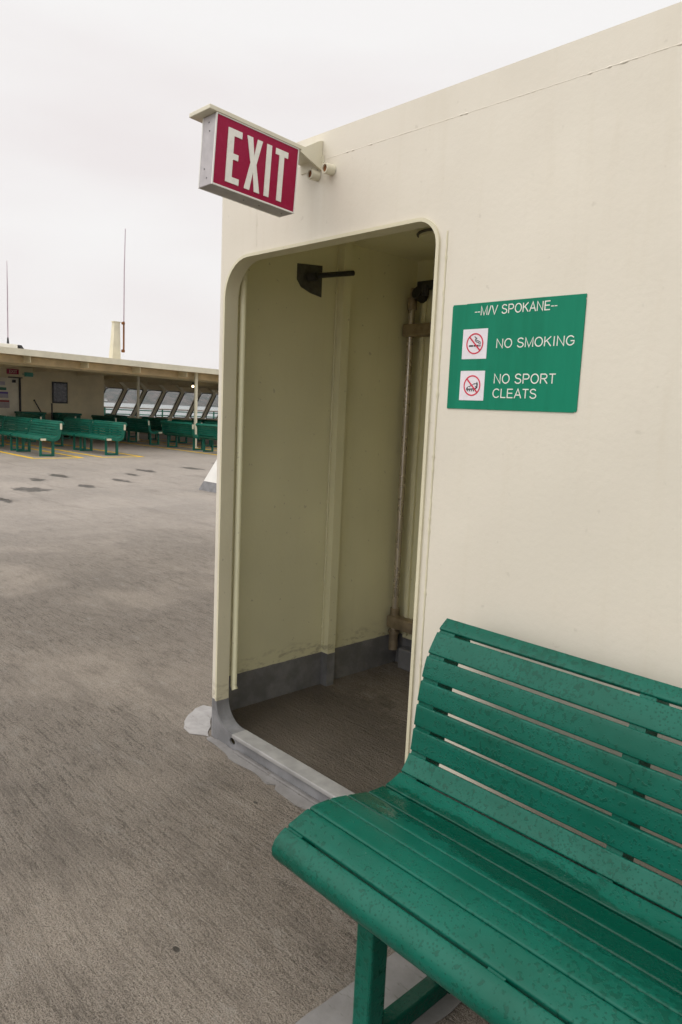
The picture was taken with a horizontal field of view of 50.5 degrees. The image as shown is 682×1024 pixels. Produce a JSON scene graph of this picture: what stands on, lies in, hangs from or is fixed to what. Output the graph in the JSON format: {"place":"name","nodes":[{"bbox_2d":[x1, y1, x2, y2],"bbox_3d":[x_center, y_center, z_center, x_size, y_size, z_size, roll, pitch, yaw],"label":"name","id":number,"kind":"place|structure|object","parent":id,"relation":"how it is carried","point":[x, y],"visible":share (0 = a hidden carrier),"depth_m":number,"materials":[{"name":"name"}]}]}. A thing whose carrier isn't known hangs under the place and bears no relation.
{"place":"outdoors","nodes":[
{"label":"outdoors","id":0,"kind":"place"},
{"bbox_2d":[0,432,489,1023],"bbox_3d":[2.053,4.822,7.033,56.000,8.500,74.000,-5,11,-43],"label":"deck","id":1,"kind":"structure","parent":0,"point":[146,876],"depth_m":2.80,"materials":[{"name":"grey concrete"}]},
{"bbox_2d":[0,415,5,429],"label":"bench","id":2,"kind":"object","parent":1,"relation":"on","point":[2,417],"visible":0.73,"depth_m":20.30,"materials":[{"name":"green paint"}]},
{"bbox_2d":[0,416,32,450],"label":"bench","id":3,"kind":"object","parent":1,"relation":"on","point":[16,422],"visible":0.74,"depth_m":19.29,"materials":[{"name":"green paint"}]},
{"bbox_2d":[7,413,42,441],"bbox_3d":[-10.263,-2.734,23.346,0.631,0.852,1.846,-5,11,-43],"label":"bench","id":4,"kind":"object","parent":1,"relation":"on","point":[33,416],"visible":0.33,"depth_m":23.29,"materials":[{"name":"green paint"}]},
{"bbox_2d":[14,411,46,433],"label":"bench","id":5,"kind":"object","parent":1,"relation":"on","point":[35,413],"visible":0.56,"depth_m":25.71,"materials":[{"name":"green paint"}]},
{"bbox_2d":[11,419,63,455],"bbox_3d":[-7.579,-1.874,18.044,0.631,0.852,1.846,-5,11,-43],"label":"bench","id":6,"kind":"object","parent":1,"relation":"on","point":[43,424],"visible":1,"depth_m":17.90,"materials":[{"name":"green paint"}]},
{"bbox_2d":[51,403,52,429],"bbox_3d":[-10.391,-3.296,26.032,0.155,1.210,0.155,6,9,24],"label":"upright pole","id":7,"kind":"object","parent":1,"relation":"on","point":[51,412],"visible":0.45,"depth_m":25.97,"materials":[{"name":"black metal"}]},
{"bbox_2d":[48,414,77,438],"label":"bench","id":8,"kind":"object","parent":1,"relation":"on","point":[62,417],"visible":0.22,"depth_m":25.79,"materials":[{"name":"green paint"}]},
{"bbox_2d":[53,412,81,436],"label":"bench","id":9,"kind":"object","parent":1,"relation":"on","point":[56,415],"visible":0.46,"depth_m":26.53,"materials":[{"name":"green paint"}]},
{"bbox_2d":[47,417,93,449],"bbox_3d":[-7.761,-2.257,20.732,0.631,0.852,1.830,-5,11,-43],"label":"bench","id":10,"kind":"object","parent":1,"relation":"on","point":[77,423],"visible":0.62,"depth_m":20.60,"materials":[{"name":"green paint"}]},
{"bbox_2d":[75,420,126,454],"bbox_3d":[-6.425,-2.002,19.335,0.631,0.852,1.846,-5,11,-43],"label":"bench","id":11,"kind":"object","parent":1,"relation":"on","point":[106,426],"visible":1,"depth_m":19.24,"materials":[{"name":"green paint"}]},
{"bbox_2d":[91,415,125,440],"bbox_3d":[-8.431,-3.082,26.431,0.631,0.852,1.846,-5,11,-43],"label":"bench","id":12,"kind":"object","parent":1,"relation":"on","point":[105,418],"visible":0.21,"depth_m":26.06,"materials":[{"name":"green paint"}]},
{"bbox_2d":[0,437,216,458],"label":"deck markings","id":13,"kind":"object","parent":1,"relation":"on","point":[100,450],"visible":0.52,"depth_m":20.80,"materials":[{"name":"yellow paint"}]},
{"bbox_2d":[0,346,218,447],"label":"deck shelter","id":14,"kind":"object","parent":1,"relation":"on","point":[67,383],"visible":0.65,"depth_m":26.72,"materials":[{"name":"paint"}]},
{"bbox_2d":[0,391,7,397],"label":"notice","id":15,"kind":"object","parent":14,"relation":"attached to","point":[3,394],"visible":1,"depth_m":25.52,"materials":[{"name":"paper"}]},
{"bbox_2d":[0,400,9,407],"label":"notice","id":16,"kind":"object","parent":14,"relation":"attached to","point":[4,403],"visible":1,"depth_m":25.58,"materials":[{"name":"white paper"}]},
{"bbox_2d":[7,275,8,343],"bbox_3d":[-9.053,-5.583,19.635,0.092,2.379,0.092,6,9,24],"label":"whip aerial","id":17,"kind":"object","parent":14,"relation":"on","point":[7,313],"visible":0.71,"depth_m":19.65,"materials":[{"name":"metal"}]},
{"bbox_2d":[0,377,21,429],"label":"shelter door","id":18,"kind":"structure","parent":14,"relation":"in","point":[11,383],"depth_m":25.70,"materials":[{"name":"beige paint"}]},
{"bbox_2d":[0,343,23,348],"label":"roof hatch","id":19,"kind":"object","parent":14,"relation":"on","point":[10,345],"visible":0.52,"depth_m":19.56,"materials":[{"name":"white paint"}]},
{"bbox_2d":[7,369,18,373],"bbox_3d":[-11.614,-4.966,25.606,0.390,0.175,0.092,-5,11,-43],"label":"exit sign","id":20,"kind":"object","parent":14,"relation":"attached to","point":[12,371],"visible":1,"depth_m":25.57,"materials":[{"name":"red paint"}]},
{"bbox_2d":[52,382,67,403],"bbox_3d":[-10.431,-4.429,26.863,0.580,0.780,0.054,-5,11,-43],"label":"window frame","id":21,"kind":"structure","parent":14,"relation":"in","point":[59,389],"depth_m":26.84,"materials":[{"name":"metal"}]},
{"bbox_2d":[109,229,125,358],"bbox_3d":[-6.635,-6.423,21.478,0.402,3.850,0.315,-5,11,-43],"label":"aerial mast","id":22,"kind":"object","parent":14,"relation":"on","point":[115,351],"visible":0.96,"depth_m":21.56,"materials":[{"name":"beige metal"}]},
{"bbox_2d":[105,414,134,436],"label":"bench","id":23,"kind":"object","parent":1,"relation":"on","point":[118,417],"visible":0.12,"depth_m":28.92,"materials":[{"name":"green paint"}]},
{"bbox_2d":[121,417,162,444],"bbox_3d":[-6.821,-2.775,24.748,0.631,0.852,1.846,-5,11,-43],"label":"bench","id":24,"kind":"object","parent":1,"relation":"on","point":[135,425],"visible":0.93,"depth_m":24.39,"materials":[{"name":"green paint"}]},
{"bbox_2d":[142,417,177,441],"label":"bench","id":25,"kind":"object","parent":1,"relation":"on","point":[155,423],"visible":0.42,"depth_m":26.90,"materials":[{"name":"green paint"}]},
{"bbox_2d":[160,420,202,449],"bbox_3d":[-4.970,-2.422,22.814,0.631,0.852,1.846,-5,11,-43],"label":"bench","id":26,"kind":"object","parent":1,"relation":"on","point":[176,429],"visible":0.86,"depth_m":22.56,"materials":[{"name":"green paint"}]},
{"bbox_2d":[172,419,210,445],"bbox_3d":[-5.223,-2.808,25.503,0.631,0.852,1.846,-5,11,-43],"label":"bench","id":27,"kind":"object","parent":1,"relation":"on","point":[190,421],"visible":0.2,"depth_m":25.33,"materials":[{"name":"green paint"}]},
{"bbox_2d":[184,705,211,736],"bbox_3d":[-0.634,0.932,3.242,0.127,0.003,0.324,2,8,-3],"label":"corner sealant","id":28,"kind":"object","parent":1,"relation":"on","point":[197,721],"visible":0.89,"depth_m":3.22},
{"bbox_2d":[192,419,217,440],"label":"bench","id":29,"kind":"object","parent":1,"relation":"on","point":[202,420],"visible":0.06,"depth_m":27.57,"materials":[{"name":"green paint"}]},
{"bbox_2d":[195,423,217,451],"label":"bench","id":30,"kind":"object","parent":1,"relation":"on","point":[207,432],"visible":0.49,"depth_m":21.48,"materials":[{"name":"green paint"}]},
{"bbox_2d":[199,460,216,492],"bbox_3d":[-1.303,-0.826,12.018,1.550,1.000,1.420,-5,11,-43],"label":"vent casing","id":31,"kind":"object","parent":1,"relation":"on","point":[209,483],"visible":0.11,"depth_m":11.86,"materials":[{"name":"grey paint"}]},
{"bbox_2d":[204,421,217,446],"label":"bench","id":32,"kind":"object","parent":1,"relation":"on","point":[206,422],"visible":0.02,"depth_m":24.21,"materials":[{"name":"green paint"}]},
{"bbox_2d":[207,736,313,809],"bbox_3d":[-0.141,1.042,2.611,0.079,0.003,1.271,-5,11,-43],"label":"sill sealant","id":33,"kind":"object","parent":1,"relation":"on","point":[293,797],"visible":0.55,"depth_m":2.75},
{"bbox_2d":[295,952,460,1023],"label":"bench foot strip","id":34,"kind":"object","parent":1,"relation":"on","point":[403,975],"visible":0.23,"depth_m":1.74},
{"bbox_2d":[211,2,681,884],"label":"deckhouse","id":35,"kind":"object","parent":1,"relation":"on","point":[379,502],"visible":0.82,"depth_m":2.04,"materials":[{"name":"paint"}]},
{"bbox_2d":[189,104,324,217],"bbox_3d":[-0.251,-1.084,2.279,0.451,0.251,0.123,-5,11,-43],"label":"exit sign","id":36,"kind":"object","parent":35,"relation":"attached to","point":[248,163],"visible":1,"depth_m":2.20,"materials":[{"name":"metal"}]},
{"bbox_2d":[386,280,433,649],"bbox_3d":[0.663,-0.153,3.573,0.120,1.975,1.010,-5,11,-43],"label":"door","id":37,"kind":"structure","parent":35,"relation":"in","point":[423,293],"depth_m":3.86,"materials":[{"name":"paint"}]},
{"bbox_2d":[447,293,586,412],"bbox_3d":[0.446,-0.411,1.902,0.004,0.286,0.404,-5,11,-43],"label":"notice sign","id":38,"kind":"object","parent":35,"relation":"attached to","point":[519,355],"visible":1,"depth_m":1.89,"materials":[{"name":"green plastic"}]},
{"bbox_2d":[272,618,681,1023],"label":"bench","id":39,"kind":"object","parent":1,"relation":"on","point":[488,906],"visible":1,"depth_m":1.54,"materials":[{"name":"green paint"}]},
{"bbox_2d":[0,0,681,368],"label":"sky","id":40,"kind":"structure","parent":0,"point":[99,140],"materials":[{"name":"white"}]}
]}

